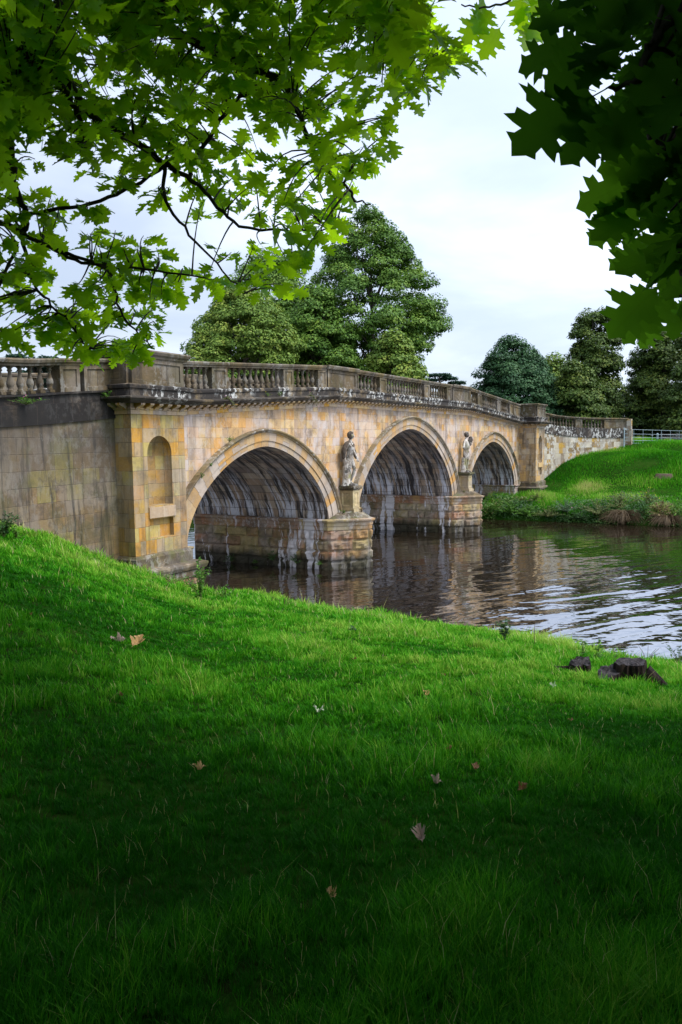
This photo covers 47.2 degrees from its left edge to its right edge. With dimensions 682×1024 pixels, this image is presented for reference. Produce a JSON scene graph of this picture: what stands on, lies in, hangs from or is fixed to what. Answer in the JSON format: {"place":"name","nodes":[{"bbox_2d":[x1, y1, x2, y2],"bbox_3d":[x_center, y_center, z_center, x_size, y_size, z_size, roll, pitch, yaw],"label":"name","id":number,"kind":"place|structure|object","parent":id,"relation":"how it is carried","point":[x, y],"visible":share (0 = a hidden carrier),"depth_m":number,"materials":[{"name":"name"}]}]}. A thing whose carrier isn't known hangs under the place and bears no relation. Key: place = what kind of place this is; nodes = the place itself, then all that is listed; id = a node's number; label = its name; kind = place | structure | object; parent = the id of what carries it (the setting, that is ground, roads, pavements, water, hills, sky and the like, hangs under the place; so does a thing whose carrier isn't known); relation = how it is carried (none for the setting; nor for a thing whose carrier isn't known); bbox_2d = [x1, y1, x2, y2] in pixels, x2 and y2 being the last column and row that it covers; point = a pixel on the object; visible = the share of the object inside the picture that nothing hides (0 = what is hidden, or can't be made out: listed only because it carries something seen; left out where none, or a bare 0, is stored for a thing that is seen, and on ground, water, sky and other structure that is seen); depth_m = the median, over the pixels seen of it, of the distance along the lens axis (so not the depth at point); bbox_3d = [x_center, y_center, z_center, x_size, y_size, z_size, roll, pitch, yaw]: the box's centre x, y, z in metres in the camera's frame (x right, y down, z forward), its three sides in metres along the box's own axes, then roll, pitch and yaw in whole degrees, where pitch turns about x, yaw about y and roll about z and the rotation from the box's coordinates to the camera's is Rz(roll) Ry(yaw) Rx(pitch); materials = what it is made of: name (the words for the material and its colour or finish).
{"place":"outdoors","nodes":[
{"label":"outdoors","id":0,"kind":"place"},
{"bbox_2d":[0,518,681,1023],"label":"bank ground","id":1,"kind":"structure","parent":0,"point":[104,786],"depth_m":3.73,"materials":[{"name":"green plant"}]},
{"bbox_2d":[0,511,21,536],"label":"fern","id":2,"kind":"object","parent":1,"relation":"on","point":[4,530],"visible":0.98,"depth_m":14.62,"materials":[{"name":"green plant"}]},
{"bbox_2d":[10,527,29,538],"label":"fern","id":3,"kind":"object","parent":1,"relation":"on","point":[16,534],"visible":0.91,"depth_m":14.85,"materials":[{"name":"green plant"}]},
{"bbox_2d":[110,631,128,640],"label":"fallen leaf","id":4,"kind":"object","parent":1,"relation":"on","point":[119,638],"visible":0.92,"depth_m":7.97,"materials":[{"name":"plant"}]},
{"bbox_2d":[130,634,144,646],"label":"fallen leaf","id":5,"kind":"object","parent":1,"relation":"on","point":[138,639],"visible":1,"depth_m":7.75,"materials":[{"name":"brown plant"}]},
{"bbox_2d":[154,574,183,583],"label":"weed","id":6,"kind":"object","parent":1,"relation":"on","point":[169,580],"visible":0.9,"depth_m":18.94,"materials":[{"name":"green plant"}]},
{"bbox_2d":[181,557,211,599],"bbox_3d":[-2.912,1.349,15.614,0.499,0.929,0.667,0,5,10],"label":"shrub","id":7,"kind":"object","parent":1,"relation":"on","point":[200,586],"visible":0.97,"depth_m":15.53,"materials":[{"name":"green plant"}]},
{"bbox_2d":[193,761,210,769],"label":"fallen leaf","id":8,"kind":"object","parent":1,"relation":"on","point":[199,765],"visible":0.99,"depth_m":4.47,"materials":[{"name":"brown plant"}]},
{"bbox_2d":[208,584,236,596],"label":"weed","id":9,"kind":"object","parent":1,"relation":"on","point":[222,591],"visible":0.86,"depth_m":17.59,"materials":[{"name":"green plant"}]},
{"bbox_2d":[0,0,486,371],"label":"maple tree","id":10,"kind":"object","parent":1,"relation":"on","point":[43,44],"visible":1,"depth_m":4.80,"materials":[{"name":"green plant"}]},
{"bbox_2d":[313,704,323,711],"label":"fallen leaf","id":11,"kind":"object","parent":1,"relation":"on","point":[317,710],"visible":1,"depth_m":6.10,"materials":[{"name":"white plant"}]},
{"bbox_2d":[327,885,336,897],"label":"fallen leaf","id":12,"kind":"object","parent":1,"relation":"on","point":[330,889],"visible":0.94,"depth_m":3.07,"materials":[{"name":"brown plant"}]},
{"bbox_2d":[411,823,424,841],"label":"fallen leaf","id":13,"kind":"object","parent":1,"relation":"on","point":[420,831],"visible":1,"depth_m":3.65,"materials":[{"name":"plant"}]},
{"bbox_2d":[431,772,441,783],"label":"fallen leaf","id":14,"kind":"object","parent":1,"relation":"on","point":[435,779],"visible":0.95,"depth_m":4.48,"materials":[{"name":"plant"}]},
{"bbox_2d":[472,762,479,768],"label":"fallen leaf","id":15,"kind":"object","parent":1,"relation":"on","point":[475,766],"visible":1,"depth_m":4.85,"materials":[{"name":"brown plant"}]},
{"bbox_2d":[495,618,513,639],"bbox_3d":[2.916,2.111,14.021,0.369,0.442,0.290,-2,5,-13],"label":"nettle","id":16,"kind":"object","parent":1,"relation":"on","point":[505,630],"visible":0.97,"depth_m":13.97,"materials":[{"name":"green plant"}]},
{"bbox_2d":[517,782,527,790],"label":"fallen leaf","id":17,"kind":"object","parent":1,"relation":"on","point":[523,786],"visible":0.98,"depth_m":4.47,"materials":[{"name":"brown plant"}]},
{"bbox_2d":[457,0,681,348],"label":"oak sapling","id":18,"kind":"object","parent":1,"relation":"on","point":[631,133],"visible":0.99,"depth_m":2.01,"materials":[{"name":"green plant"}]},
{"bbox_2d":[578,640,587,655],"bbox_3d":[4.000,2.290,12.931,0.187,0.296,0.253,-1,5,-6],"label":"seedling tree","id":19,"kind":"object","parent":1,"relation":"on","point":[582,650],"visible":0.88,"depth_m":12.95,"materials":[{"name":"green plant"}]},
{"bbox_2d":[592,639,604,658],"bbox_3d":[4.339,2.326,13.076,0.224,0.339,0.374,-1,5,-2],"label":"seedling tree","id":20,"kind":"object","parent":1,"relation":"on","point":[597,649],"visible":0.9,"depth_m":13.11,"materials":[{"name":"green plant"}]},
{"bbox_2d":[555,656,667,685],"bbox_3d":[3.521,2.096,10.205,1.032,0.392,1.072,-3,6,-24],"label":"tree stump","id":21,"kind":"object","parent":1,"relation":"on","point":[623,667],"visible":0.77,"depth_m":10.01,"materials":[{"name":"brown wood"}]},
{"bbox_2d":[609,648,621,660],"bbox_3d":[4.512,2.381,12.957,0.179,0.244,0.281,-3,5,-19],"label":"seedling tree","id":22,"kind":"object","parent":1,"relation":"on","point":[615,654],"visible":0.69,"depth_m":12.92,"materials":[{"name":"green plant"}]},
{"bbox_2d":[666,644,681,662],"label":"bramble","id":23,"kind":"object","parent":1,"relation":"on","point":[669,646],"visible":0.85,"depth_m":13.95,"materials":[{"name":"green plant"}]},
{"bbox_2d":[0,0,681,435],"label":"sky","id":24,"kind":"structure","parent":0,"point":[506,240],"materials":[{"name":"white"}]},
{"bbox_2d":[188,513,681,659],"bbox_3d":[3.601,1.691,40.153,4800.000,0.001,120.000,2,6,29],"label":"water","id":25,"kind":"structure","parent":0,"point":[611,586],"depth_m":29.93,"materials":[{"name":"black liquid"}]},
{"bbox_2d":[0,350,632,584],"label":"stone bridge","id":26,"kind":"structure","parent":25,"relation":"in","point":[124,464],"depth_m":30.88,"materials":[{"name":"beige stone"}]},
{"bbox_2d":[9,395,46,404],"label":"weed","id":27,"kind":"object","parent":26,"relation":"on","point":[26,402],"visible":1,"depth_m":17.90,"materials":[{"name":"green plant"}]},
{"bbox_2d":[102,390,111,396],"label":"fern","id":28,"kind":"object","parent":26,"relation":"on","point":[105,394],"visible":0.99,"depth_m":20.60,"materials":[{"name":"green plant"}]},
{"bbox_2d":[219,396,234,409],"bbox_3d":[-3.819,-3.585,25.768,0.627,0.505,0.636,-5,7,-42],"label":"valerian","id":29,"kind":"object","parent":26,"relation":"on","point":[229,398],"visible":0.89,"depth_m":25.71,"materials":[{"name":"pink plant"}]},
{"bbox_2d":[224,554,234,561],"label":"fern","id":30,"kind":"object","parent":26,"relation":"attached to","point":[230,559],"visible":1,"depth_m":34.91,"materials":[{"name":"green plant"}]},
{"bbox_2d":[264,551,279,560],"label":"fern","id":31,"kind":"object","parent":26,"relation":"attached to","point":[272,558],"visible":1,"depth_m":33.79,"materials":[{"name":"green plant"}]},
{"bbox_2d":[290,553,299,562],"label":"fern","id":32,"kind":"object","parent":26,"relation":"attached to","point":[292,558],"visible":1,"depth_m":33.23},
{"bbox_2d":[341,431,358,485],"bbox_3d":[0.397,-2.290,33.308,0.592,2.334,1.022,2,6,29],"label":"statue","id":33,"kind":"object","parent":26,"relation":"on","point":[348,464],"visible":1,"depth_m":33.18,"materials":[{"name":"stone"}]},
{"bbox_2d":[461,432,472,471],"bbox_3d":[7.301,-3.511,45.624,0.624,2.359,1.132,2,6,29],"label":"statue","id":34,"kind":"object","parent":26,"relation":"on","point":[467,444],"visible":1,"depth_m":45.61,"materials":[{"name":"stone"}]},
{"bbox_2d":[481,435,681,525],"bbox_3d":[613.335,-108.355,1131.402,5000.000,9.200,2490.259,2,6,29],"label":"bank ground","id":35,"kind":"structure","parent":0,"point":[631,470],"depth_m":55.87,"materials":[{"name":"green plant"}]},
{"bbox_2d":[4,351,58,388],"bbox_3d":[-24.215,-8.608,62.405,7.177,8.792,6.365,0,5,7],"label":"cedar","id":36,"kind":"object","parent":35,"relation":"on","point":[34,369],"visible":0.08,"depth_m":61.45,"materials":[{"name":"green plant"}]},
{"bbox_2d":[179,248,308,384],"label":"lime tree","id":37,"kind":"object","parent":35,"relation":"on","point":[276,278],"visible":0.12,"depth_m":106.54,"materials":[{"name":"green plant"}]},
{"bbox_2d":[183,286,308,385],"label":"sycamore","id":38,"kind":"object","parent":35,"relation":"on","point":[213,340],"visible":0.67,"depth_m":84.94,"materials":[{"name":"green plant"}]},
{"bbox_2d":[284,283,362,384],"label":"sycamore","id":39,"kind":"object","parent":35,"relation":"on","point":[314,331],"visible":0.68,"depth_m":92.13,"materials":[{"name":"green plant"}]},
{"bbox_2d":[305,202,453,388],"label":"lime tree","id":40,"kind":"object","parent":35,"relation":"on","point":[420,321],"visible":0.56,"depth_m":96.80,"materials":[{"name":"green plant"}]},
{"bbox_2d":[362,327,428,393],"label":"sycamore","id":41,"kind":"object","parent":35,"relation":"on","point":[392,355],"visible":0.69,"depth_m":82.72,"materials":[{"name":"green plant"}]},
{"bbox_2d":[425,373,465,396],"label":"cedar","id":42,"kind":"object","parent":35,"relation":"on","point":[445,377],"visible":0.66,"depth_m":124.32,"materials":[{"name":"green plant"}]},
{"bbox_2d":[483,502,503,512],"bbox_3d":[10.420,-0.341,53.007,2.208,0.788,1.602,2,6,29],"label":"nettle patch","id":43,"kind":"object","parent":35,"relation":"on","point":[490,507],"visible":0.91,"depth_m":52.69,"materials":[{"name":"green plant"}]},
{"bbox_2d":[494,501,520,512],"bbox_3d":[11.357,-0.342,52.267,2.276,0.925,2.139,2,6,29],"label":"nettle patch","id":44,"kind":"object","parent":35,"relation":"on","point":[510,507],"visible":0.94,"depth_m":52.08,"materials":[{"name":"green plant"}]},
{"bbox_2d":[470,333,570,424],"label":"oak tree","id":45,"kind":"object","parent":35,"relation":"on","point":[522,374],"visible":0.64,"depth_m":105.11,"materials":[{"name":"green plant"}]},
{"bbox_2d":[510,503,540,516],"bbox_3d":[12.281,-0.197,51.616,2.263,0.877,2.096,2,6,29],"label":"nettle patch","id":46,"kind":"object","parent":35,"relation":"on","point":[528,510],"visible":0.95,"depth_m":51.45,"materials":[{"name":"green plant"}]},
{"bbox_2d":[528,493,547,502],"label":"dock plant","id":47,"kind":"object","parent":35,"relation":"on","point":[537,495],"visible":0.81,"depth_m":53.32,"materials":[{"name":"green plant"}]},
{"bbox_2d":[532,506,561,516],"bbox_3d":[13.551,-0.045,50.850,2.295,0.795,2.003,2,6,29],"label":"nettle patch","id":48,"kind":"object","parent":35,"relation":"on","point":[548,513],"visible":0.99,"depth_m":50.72,"materials":[{"name":"green plant"}]},
{"bbox_2d":[544,351,567,393],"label":"sycamore","id":49,"kind":"object","parent":35,"relation":"on","point":[556,363],"visible":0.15,"depth_m":133.72,"materials":[{"name":"green plant"}]},
{"bbox_2d":[549,498,583,511],"bbox_3d":[14.624,-0.430,50.606,1.951,1.001,2.198,4,7,42],"label":"willowherb","id":50,"kind":"object","parent":35,"relation":"on","point":[565,508],"visible":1,"depth_m":50.54,"materials":[{"name":"green plant"}]},
{"bbox_2d":[557,507,589,519],"bbox_3d":[15.019,0.059,50.049,2.201,0.903,1.965,2,6,29],"label":"nettle patch","id":51,"kind":"object","parent":35,"relation":"on","point":[575,516],"visible":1,"depth_m":49.87,"materials":[{"name":"green plant"}]},
{"bbox_2d":[481,491,681,525],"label":"bank weeds","id":52,"kind":"object","parent":35,"relation":"on","point":[506,497],"visible":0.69,"depth_m":50.69,"materials":[{"name":"green plant"}]},
{"bbox_2d":[552,358,611,427],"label":"lime tree","id":53,"kind":"object","parent":35,"relation":"on","point":[584,397],"visible":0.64,"depth_m":102.51,"materials":[{"name":"green plant"}]},
{"bbox_2d":[561,306,627,417],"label":"lime tree","id":54,"kind":"object","parent":35,"relation":"on","point":[592,348],"visible":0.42,"depth_m":113.99,"materials":[{"name":"green plant"}]},
{"bbox_2d":[575,499,621,514],"bbox_3d":[16.531,-0.312,49.642,2.620,1.074,2.845,-1,5,0],"label":"dry weed","id":55,"kind":"object","parent":35,"relation":"on","point":[596,511],"visible":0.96,"depth_m":49.58,"materials":[{"name":"green plant"}]},
{"bbox_2d":[604,491,637,508],"bbox_3d":[17.796,-0.747,49.782,2.079,1.229,2.669,2,6,29],"label":"dry weed","id":56,"kind":"object","parent":35,"relation":"on","point":[620,504],"visible":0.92,"depth_m":49.63,"materials":[{"name":"green plant"}]},
{"bbox_2d":[599,509,646,525],"bbox_3d":[17.598,0.301,48.646,3.333,0.924,3.277,2,6,29],"label":"sedge tussock","id":57,"kind":"object","parent":35,"relation":"on","point":[621,517],"visible":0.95,"depth_m":48.20,"materials":[{"name":"brown plant"}]},
{"bbox_2d":[623,504,653,516],"bbox_3d":[18.316,-0.032,48.392,2.215,0.946,2.127,2,6,29],"label":"bramble","id":58,"kind":"object","parent":35,"relation":"on","point":[643,510],"visible":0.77,"depth_m":48.14,"materials":[{"name":"green plant"}]},
{"bbox_2d":[623,428,671,447],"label":"field gate","id":59,"kind":"structure","parent":35,"relation":"on","point":[633,440],"depth_m":63.23,"materials":[{"name":"metal"}]},
{"bbox_2d":[635,487,662,505],"bbox_3d":[19.516,-0.934,49.625,1.872,1.335,2.241,2,6,29],"label":"ragwort","id":60,"kind":"object","parent":35,"relation":"on","point":[646,498],"visible":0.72,"depth_m":49.61,"materials":[{"name":"green plant"}]},
{"bbox_2d":[618,384,681,439],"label":"oak tree","id":61,"kind":"object","parent":35,"relation":"on","point":[655,436],"visible":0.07,"depth_m":119.82,"materials":[{"name":"green plant"}]},
{"bbox_2d":[620,331,681,439],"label":"lime tree","id":62,"kind":"object","parent":35,"relation":"on","point":[650,377],"visible":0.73,"depth_m":116.11,"materials":[{"name":"green plant"}]},
{"bbox_2d":[648,501,674,515],"bbox_3d":[19.615,-0.261,47.903,2.014,1.076,1.748,-4,6,-32],"label":"dry weed","id":63,"kind":"object","parent":35,"relation":"on","point":[660,508],"visible":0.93,"depth_m":47.75,"materials":[{"name":"plant"}]},
{"bbox_2d":[645,514,681,526],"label":"sedge tussock","id":64,"kind":"object","parent":35,"relation":"on","point":[665,519],"visible":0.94,"depth_m":47.00,"materials":[{"name":"brown plant"}]},
{"bbox_2d":[655,474,672,478],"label":"stone block","id":65,"kind":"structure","parent":35,"relation":"on","point":[666,475],"depth_m":54.25,"materials":[{"name":"grey stone"}]},
{"bbox_2d":[659,332,681,435],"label":"lime tree","id":66,"kind":"object","parent":35,"relation":"on","point":[674,407],"visible":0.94,"depth_m":107.92,"materials":[{"name":"green plant"}]},
{"bbox_2d":[661,433,681,439],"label":"timber hurdle","id":67,"kind":"object","parent":35,"relation":"on","point":[676,434],"visible":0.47,"depth_m":83.92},
{"bbox_2d":[664,499,681,515],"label":"bramble","id":68,"kind":"object","parent":35,"relation":"on","point":[676,507],"visible":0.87,"depth_m":47.50,"materials":[{"name":"green plant"}]}
]}

